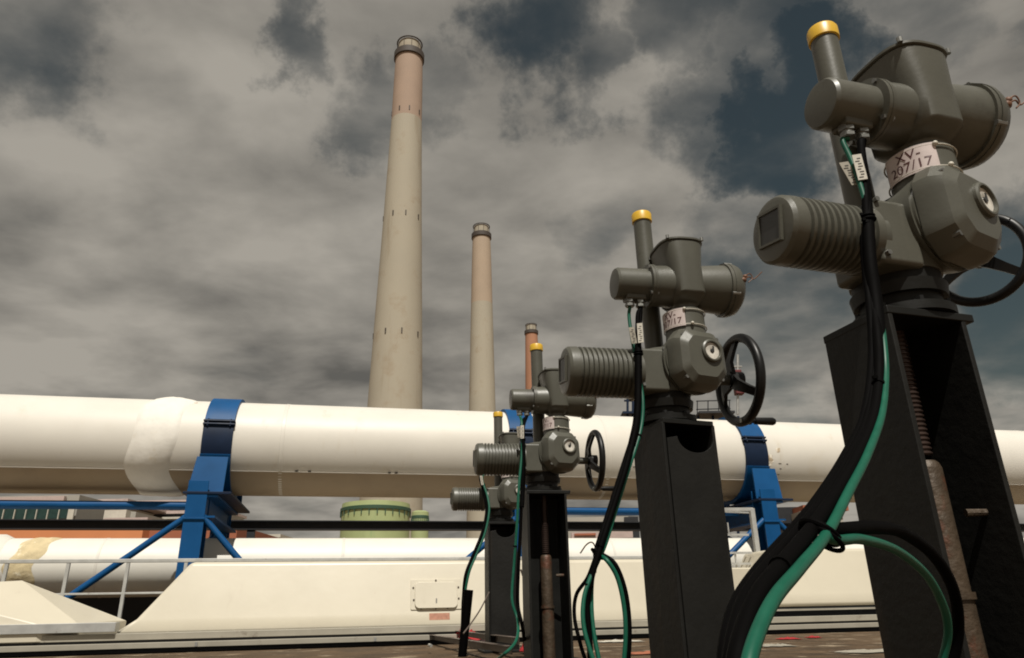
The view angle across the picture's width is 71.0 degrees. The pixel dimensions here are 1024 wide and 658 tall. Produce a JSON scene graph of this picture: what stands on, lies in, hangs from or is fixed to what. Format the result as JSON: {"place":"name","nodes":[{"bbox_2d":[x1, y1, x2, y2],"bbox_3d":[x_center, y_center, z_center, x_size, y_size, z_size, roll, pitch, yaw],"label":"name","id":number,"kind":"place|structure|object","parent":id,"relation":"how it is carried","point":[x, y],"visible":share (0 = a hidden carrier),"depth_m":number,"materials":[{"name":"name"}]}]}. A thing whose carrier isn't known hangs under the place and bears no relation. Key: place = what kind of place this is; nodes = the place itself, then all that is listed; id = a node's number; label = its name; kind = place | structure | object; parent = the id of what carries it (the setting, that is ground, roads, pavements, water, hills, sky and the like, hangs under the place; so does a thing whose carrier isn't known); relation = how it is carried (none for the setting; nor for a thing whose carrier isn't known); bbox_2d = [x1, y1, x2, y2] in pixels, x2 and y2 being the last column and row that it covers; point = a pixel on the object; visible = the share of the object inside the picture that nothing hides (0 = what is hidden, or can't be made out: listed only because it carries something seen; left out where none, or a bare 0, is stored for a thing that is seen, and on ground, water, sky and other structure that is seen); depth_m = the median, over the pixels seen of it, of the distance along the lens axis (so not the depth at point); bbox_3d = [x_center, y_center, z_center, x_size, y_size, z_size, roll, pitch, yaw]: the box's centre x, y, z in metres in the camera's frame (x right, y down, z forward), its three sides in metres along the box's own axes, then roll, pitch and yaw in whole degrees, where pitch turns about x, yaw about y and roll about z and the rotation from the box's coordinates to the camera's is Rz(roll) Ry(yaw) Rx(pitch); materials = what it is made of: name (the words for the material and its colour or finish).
{"place":"outdoors","nodes":[
{"label":"outdoors","id":0,"kind":"place"},
{"bbox_2d":[103,510,166,519],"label":"pale shed","id":1,"kind":"structure","parent":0,"point":[119,514],"depth_m":39.21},
{"bbox_2d":[0,530,277,537],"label":"orange building","id":2,"kind":"structure","parent":0,"point":[92,533],"depth_m":26.22,"materials":[{"name":"brick"}]},
{"bbox_2d":[268,534,291,537],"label":"white shed","id":3,"kind":"structure","parent":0,"point":[279,535],"depth_m":57.79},
{"bbox_2d":[0,0,1023,537],"label":"sky","id":4,"kind":"structure","parent":0,"point":[192,192],"materials":[{"name":"grey"}]},
{"bbox_2d":[580,541,596,572],"bbox_3d":[0.610,1.819,5.726,0.136,0.240,0.012,-1,-21,0],"label":"cable","id":5,"kind":"object","parent":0,"point":[586,545],"visible":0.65,"depth_m":5.75,"materials":[{"name":"rubber"}]},
{"bbox_2d":[621,354,743,533],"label":"rooftop platform","id":6,"kind":"structure","parent":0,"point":[708,414],"depth_m":16.93,"materials":[{"name":"grey metal"}]},
{"bbox_3d":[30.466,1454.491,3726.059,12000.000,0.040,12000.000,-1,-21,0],"label":"ground","id":7,"kind":"structure","parent":0,"visible":0},
{"bbox_2d":[0,495,153,518],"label":"factory hall","id":8,"kind":"structure","parent":7,"relation":"on","point":[51,513],"depth_m":41.16,"materials":[{"name":"grey metal"}]},
{"bbox_2d":[0,509,67,518],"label":"window","id":9,"kind":"structure","parent":8,"relation":"in","point":[53,513],"depth_m":41.05,"materials":[{"name":"teal glass"}]},
{"bbox_2d":[71,597,157,626],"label":"wall","id":10,"kind":"structure","parent":7,"relation":"on","point":[134,608],"depth_m":10.52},
{"bbox_2d":[98,499,169,512],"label":"annex building","id":11,"kind":"structure","parent":7,"relation":"on","point":[156,511],"depth_m":48.74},
{"bbox_2d":[65,398,249,598],"bbox_3d":[-4.790,3.405,10.010,4.008,4.955,2.440,3,-22,-12],"label":"pipe support","id":12,"kind":"object","parent":7,"relation":"on","point":[214,504],"visible":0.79,"depth_m":9.63,"materials":[{"name":"blue metal"}]},
{"bbox_2d":[0,500,185,509],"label":"tie tube","id":13,"kind":"object","parent":12,"relation":"attached to","point":[74,504],"depth_m":9.75,"materials":[{"name":"blue metal"}]},
{"bbox_2d":[148,500,246,519],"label":"roofed shed","id":14,"kind":"structure","parent":7,"relation":"on","point":[172,515],"depth_m":50.01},
{"bbox_2d":[340,500,410,537],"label":"storage tank","id":15,"kind":"object","parent":7,"relation":"on","point":[375,510],"visible":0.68,"depth_m":89.08,"materials":[{"name":"metal"}]},
{"bbox_2d":[359,35,423,537],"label":"chimney","id":16,"kind":"object","parent":7,"relation":"on","point":[395,380],"visible":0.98,"depth_m":284.86,"materials":[{"name":"concrete"}]},
{"bbox_2d":[411,510,428,537],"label":"storage tank","id":17,"kind":"object","parent":7,"relation":"on","point":[420,515],"visible":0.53,"depth_m":113.69,"materials":[{"name":"green metal"}]},
{"bbox_2d":[0,534,863,597],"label":"pipe","id":18,"kind":"object","parent":7,"relation":"on","point":[152,577],"visible":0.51,"depth_m":9.53,"materials":[{"name":"metal"}]},
{"bbox_2d":[466,222,495,537],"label":"chimney","id":19,"kind":"object","parent":7,"relation":"on","point":[482,387],"visible":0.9,"depth_m":461.82,"materials":[{"name":"concrete"}]},
{"bbox_2d":[466,409,532,556],"bbox_3d":[-0.503,3.663,10.901,4.008,4.955,2.440,3,-22,-12],"label":"pipe support","id":20,"kind":"object","parent":7,"relation":"on","point":[513,419],"visible":0.08,"depth_m":11.05,"materials":[{"name":"blue metal"}]},
{"bbox_2d":[567,507,738,515],"bbox_3d":[1.906,2.889,11.369,3.639,0.116,0.116,3,-22,-12],"label":"tie tube","id":21,"kind":"object","parent":20,"relation":"attached to","point":[593,511],"visible":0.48,"depth_m":11.21,"materials":[{"name":"blue metal"}]},
{"bbox_2d":[0,519,1023,537],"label":"dark beam","id":22,"kind":"structure","parent":7,"relation":"on","point":[251,527],"depth_m":11.95,"materials":[{"name":"black metal"}]},
{"bbox_2d":[524,323,537,388],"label":"chimney","id":23,"kind":"object","parent":7,"relation":"on","point":[531,333],"visible":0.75,"depth_m":659.90,"materials":[{"name":"concrete"}]},
{"bbox_2d":[567,516,639,537],"bbox_3d":[4.226,12.166,34.131,3.230,5.805,5.500,-1,-21,0],"label":"equipment cabin","id":24,"kind":"object","parent":7,"relation":"on","point":[594,534],"visible":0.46,"depth_m":32.65,"materials":[{"name":"white metal"}]},
{"bbox_2d":[571,531,632,537],"bbox_3d":[4.071,9.350,32.547,2.769,0.276,0.300,-1,-21,0],"label":"door panel","id":25,"kind":"structure","parent":24,"relation":"in","point":[621,534],"depth_m":32.40,"materials":[{"name":"white metal"}]},
{"bbox_2d":[718,417,792,556],"bbox_3d":[3.308,3.892,11.694,4.008,4.955,2.440,3,-22,-12],"label":"pipe support","id":26,"kind":"object","parent":7,"relation":"on","point":[760,492],"visible":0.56,"depth_m":11.43,"materials":[{"name":"blue metal"}]},
{"bbox_2d":[0,394,1023,503],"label":"insulated pipe","id":27,"kind":"object","parent":26,"relation":"on","point":[79,445],"visible":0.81,"depth_m":10.39,"materials":[{"name":"white metal"}]},
{"bbox_2d":[751,505,848,537],"bbox_3d":[12.439,10.682,30.617,2.487,5.697,5.400,-1,-21,0],"label":"orange hut","id":28,"kind":"object","parent":7,"relation":"on","point":[789,514],"visible":0.04,"depth_m":30.10,"materials":[{"name":"metal"}]},
{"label":"deck underframe","id":29,"kind":"structure","parent":7,"relation":"on","visible":0},
{"bbox_2d":[22,631,884,657],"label":"deck","id":30,"kind":"structure","parent":29,"relation":"on","point":[826,645],"depth_m":6.05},
{"bbox_2d":[0,614,879,657],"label":"deck curb","id":31,"kind":"structure","parent":30,"relation":"on","point":[139,643],"depth_m":7.20,"materials":[{"name":"grey metal"}]},
{"bbox_2d":[0,622,119,634],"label":"ledge channel","id":32,"kind":"object","parent":31,"relation":"on","point":[58,628],"visible":1,"depth_m":6.80,"materials":[{"name":"metal"}]},
{"bbox_2d":[0,580,125,642],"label":"pyramid hood","id":33,"kind":"object","parent":31,"relation":"on","point":[22,602],"visible":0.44,"depth_m":7.06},
{"bbox_2d":[117,559,646,632],"bbox_3d":[-0.817,3.123,8.457,6.644,0.715,1.240,3,-22,-12],"label":"duct hood","id":34,"kind":"object","parent":31,"relation":"on","point":[213,596],"visible":0.66,"depth_m":7.76,"materials":[{"name":"metal"}]},
{"bbox_2d":[0,556,641,617],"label":"handrail","id":35,"kind":"object","parent":34,"relation":"attached to","point":[68,562],"visible":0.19,"depth_m":8.40,"materials":[{"name":"metal"}]},
{"bbox_2d":[740,549,875,616],"bbox_3d":[5.948,3.571,9.947,6.205,0.976,1.300,3,-22,-12],"label":"duct hood","id":36,"kind":"object","parent":31,"relation":"on","point":[829,583],"visible":0.13,"depth_m":9.04,"materials":[{"name":"beige metal"}]},
{"bbox_2d":[732,568,749,588],"bbox_3d":[2.687,3.441,9.463,1.222,0.520,0.800,3,-22,-12],"label":"duct joint","id":37,"kind":"object","parent":36,"relation":"attached to","point":[739,574],"visible":0.09,"depth_m":9.19,"materials":[{"name":"beige metal"}]},
{"bbox_2d":[725,508,759,567],"bbox_3d":[2.845,3.313,9.648,1.126,1.767,0.336,3,-22,-12],"label":"guard frame","id":38,"kind":"object","parent":36,"relation":"attached to","point":[754,530],"visible":0.46,"depth_m":9.80,"materials":[{"name":"metal"}]},
{"bbox_2d":[458,589,472,656],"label":"conduit stub","id":39,"kind":"object","parent":30,"relation":"on","point":[465,617],"visible":0.92,"depth_m":5.35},
{"bbox_2d":[428,631,519,653],"bbox_3d":[-0.580,2.998,7.009,0.644,0.110,5.660,3,-22,-10],"label":"iron frame","id":40,"kind":"object","parent":30,"relation":"on","point":[497,647],"visible":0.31,"depth_m":5.42,"materials":[{"name":"grey metal"}]},
{"bbox_2d":[455,629,479,640],"bbox_3d":[-0.474,3.205,7.587,0.384,0.139,0.671,-1,-21,0],"label":"red rag","id":41,"kind":"object","parent":40,"relation":"on","point":[476,639],"visible":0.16,"depth_m":7.41,"materials":[{"name":"fabric"}]},
{"bbox_2d":[478,522,519,653],"bbox_3d":[-0.090,2.138,5.983,0.350,1.008,0.350,3,-22,-10],"label":"valve post","id":42,"kind":"object","parent":30,"relation":"on","point":[499,539],"visible":0.73,"depth_m":5.89,"materials":[{"name":"metal"}]},
{"bbox_2d":[463,592,489,633],"bbox_3d":[-0.254,2.141,5.443,0.033,0.295,0.723,-6,-22,12],"label":"cable","id":43,"kind":"object","parent":42,"relation":"attached to","point":[476,614],"visible":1,"depth_m":5.37,"materials":[{"name":"metal"}]},
{"bbox_2d":[450,411,525,521],"bbox_3d":[-0.087,1.207,6.354,0.914,0.989,0.425,3,-22,-10],"label":"valve actuator","id":44,"kind":"object","parent":42,"relation":"on","point":[502,493],"visible":0.56,"depth_m":6.10,"materials":[{"name":"grey paint"}]},
{"bbox_2d":[461,476,486,615],"bbox_3d":[-0.264,1.721,5.811,0.128,1.292,0.383,-11,-24,24],"label":"cable","id":45,"kind":"object","parent":44,"relation":"attached to","point":[474,552],"visible":0.73,"depth_m":5.71,"materials":[{"name":"rubber"}]},
{"bbox_2d":[465,474,489,589],"bbox_3d":[-0.238,1.717,5.801,0.123,1.289,0.426,-12,-24,26],"label":"cable","id":46,"kind":"object","parent":44,"relation":"attached to","point":[481,542],"visible":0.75,"depth_m":5.75,"materials":[{"name":"green rubber"}]},
{"bbox_2d":[480,476,487,516],"bbox_3d":[-0.226,1.365,6.042,0.087,0.450,0.233,-1,-21,0],"label":"cable sleeve","id":47,"kind":"object","parent":44,"relation":"attached to","point":[481,480],"visible":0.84,"depth_m":5.99,"materials":[{"name":"plastic"}]},
{"bbox_2d":[521,490,573,657],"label":"valve post","id":48,"kind":"object","parent":30,"relation":"on","point":[547,608],"visible":0.99,"depth_m":4.27,"materials":[{"name":"metal"}]},
{"bbox_2d":[473,343,613,491],"bbox_3d":[0.203,0.552,4.621,0.914,0.989,0.424,2,-22,-9],"label":"valve actuator","id":49,"kind":"object","parent":48,"relation":"on","point":[552,451],"visible":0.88,"depth_m":4.44,"materials":[{"name":"grey paint"}]},
{"bbox_2d":[497,415,522,657],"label":"cable","id":50,"kind":"object","parent":49,"relation":"attached to","point":[508,650],"visible":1,"depth_m":4.00,"materials":[{"name":"rubber"}]},
{"bbox_2d":[516,417,525,507],"bbox_3d":[0.063,0.783,4.310,0.051,0.584,0.190,-6,-22,11],"label":"cable sleeve","id":51,"kind":"object","parent":49,"relation":"attached to","point":[520,431],"visible":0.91,"depth_m":4.27,"materials":[{"name":"black plastic"}]},
{"bbox_2d":[516,415,527,648],"bbox_3d":[0.070,1.372,4.643,0.102,1.450,1.467,-1,-21,0],"label":"cable","id":52,"kind":"object","parent":49,"relation":"attached to","point":[519,545],"visible":0.93,"depth_m":4.06,"materials":[{"name":"black rubber"}]},
{"bbox_2d":[598,639,644,642],"bbox_3d":[1.048,3.045,7.024,0.479,0.020,0.288,-1,-21,0],"label":"scrap","id":53,"kind":"object","parent":30,"relation":"on","point":[615,640],"visible":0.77,"depth_m":6.97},
{"bbox_2d":[631,651,649,654],"bbox_3d":[1.034,2.322,5.168,0.479,0.020,0.288,-1,-21,0],"label":"scrap","id":54,"kind":"object","parent":30,"relation":"on","point":[640,653],"visible":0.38,"depth_m":5.11,"materials":[{"name":"orange brick"}]},
{"bbox_2d":[634,418,734,657],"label":"valve post","id":55,"kind":"object","parent":30,"relation":"on","point":[688,578],"visible":0.89,"depth_m":2.62,"materials":[{"name":"metal"}]},
{"bbox_2d":[558,210,775,426],"bbox_3d":[0.627,-0.076,3.038,0.914,0.989,0.424,3,-22,-10],"label":"valve actuator","id":56,"kind":"object","parent":55,"relation":"on","point":[679,284],"visible":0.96,"depth_m":2.87,"materials":[{"name":"grey paint"}]},
{"bbox_2d":[580,307,644,657],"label":"cable","id":57,"kind":"object","parent":56,"relation":"attached to","point":[583,625],"visible":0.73,"depth_m":2.36,"materials":[{"name":"green rubber"}]},
{"bbox_2d":[572,555,594,657],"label":"cable","id":58,"kind":"object","parent":57,"relation":"attached to","point":[579,588],"visible":0.92,"depth_m":2.25,"materials":[{"name":"black rubber"}]},
{"bbox_2d":[591,548,601,559],"bbox_3d":[0.270,0.715,2.283,0.039,0.038,0.048,-1,-21,0],"label":"tie wrap","id":59,"kind":"object","parent":57,"relation":"attached to","point":[593,550],"visible":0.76,"depth_m":2.27,"materials":[{"name":"black plastic"}]},
{"bbox_2d":[590,567,600,657],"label":"cable","id":60,"kind":"object","parent":59,"relation":"hanging from","point":[595,644],"visible":0.52,"depth_m":2.18,"materials":[{"name":"green rubber"}]},
{"bbox_2d":[600,555,627,657],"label":"cable","id":61,"kind":"object","parent":59,"relation":"attached to","point":[623,603],"visible":0.94,"depth_m":2.19,"materials":[{"name":"green rubber"}]},
{"bbox_2d":[585,307,642,657],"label":"cable","id":62,"kind":"object","parent":56,"relation":"attached to","point":[600,547],"visible":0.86,"depth_m":2.31,"materials":[{"name":"rubber"}]},
{"bbox_2d":[628,308,643,444],"bbox_3d":[0.476,0.160,2.724,0.055,0.593,0.203,-19,-28,38],"label":"cable sleeve","id":63,"kind":"object","parent":56,"relation":"attached to","point":[636,336],"visible":0.97,"depth_m":2.72,"materials":[{"name":"black plastic"}]},
{"bbox_2d":[593,443,631,657],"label":"cable","id":64,"kind":"object","parent":63,"relation":"attached to","point":[622,579],"visible":0.62,"depth_m":2.25,"materials":[{"name":"black rubber"}]},
{"bbox_2d":[763,643,794,646],"bbox_3d":[2.108,2.529,5.755,0.288,0.019,0.288,-1,-21,0],"label":"scrap","id":65,"kind":"object","parent":30,"relation":"on","point":[774,645],"visible":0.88,"depth_m":5.69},
{"bbox_2d":[777,637,798,639],"bbox_3d":[2.619,2.926,6.807,0.238,0.024,0.192,-1,-21,0],"label":"scrap","id":66,"kind":"object","parent":30,"relation":"on","point":[788,638],"visible":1,"depth_m":6.76,"materials":[{"name":"red fabric"}]},
{"bbox_2d":[834,649,883,652],"bbox_3d":[2.435,2.170,4.851,0.528,0.019,0.286,-1,-21,0],"label":"scrap","id":67,"kind":"object","parent":30,"relation":"on","point":[864,651],"visible":0.64,"depth_m":4.81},
{"bbox_2d":[823,305,1023,657],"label":"valve post","id":68,"kind":"object","parent":30,"relation":"on","point":[934,475],"visible":0.95,"depth_m":1.60,"materials":[{"name":"metal"}]},
{"bbox_2d":[753,20,1023,321],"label":"valve actuator","id":69,"kind":"object","parent":68,"relation":"on","point":[919,121],"visible":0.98,"depth_m":1.81,"materials":[{"name":"grey paint"}]},
{"bbox_2d":[716,212,873,657],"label":"cable","id":70,"kind":"object","parent":69,"relation":"attached to","point":[803,511],"visible":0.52,"depth_m":1.15,"materials":[{"name":"rubber"}]},
{"bbox_2d":[722,369,873,657],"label":"cable","id":71,"kind":"object","parent":69,"relation":"attached to","point":[778,548],"visible":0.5,"depth_m":0.87,"materials":[{"name":"rubber"}]},
{"bbox_2d":[726,137,884,657],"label":"cable","id":72,"kind":"object","parent":69,"relation":"attached to","point":[782,562],"visible":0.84,"depth_m":0.93,"materials":[{"name":"black rubber"}]},
{"bbox_2d":[798,517,844,552],"bbox_3d":[0.389,0.259,0.903,0.046,0.044,0.058,-1,-21,0],"label":"tie wrap","id":73,"kind":"object","parent":72,"relation":"attached to","point":[822,526],"visible":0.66,"depth_m":0.89,"materials":[{"name":"black plastic"}]},
{"bbox_2d":[829,534,952,657],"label":"cable","id":74,"kind":"object","parent":73,"relation":"attached to","point":[905,556],"visible":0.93,"depth_m":1.12,"materials":[{"name":"green rubber"}]},
{"bbox_2d":[819,520,964,657],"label":"cable","id":75,"kind":"object","parent":73,"relation":"attached to","point":[926,548],"visible":0.87,"depth_m":1.17,"materials":[{"name":"rubber"}]},
{"bbox_2d":[741,137,888,657],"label":"cable","id":76,"kind":"object","parent":69,"relation":"attached to","point":[785,584],"visible":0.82,"depth_m":0.83,"materials":[{"name":"green rubber"}]},
{"bbox_2d":[839,144,885,333],"bbox_3d":[0.810,-0.206,1.653,0.056,0.661,0.259,-19,-28,38],"label":"cable sleeve","id":77,"kind":"object","parent":69,"relation":"attached to","point":[870,264],"visible":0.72,"depth_m":1.64,"materials":[{"name":"plastic"}]}
]}

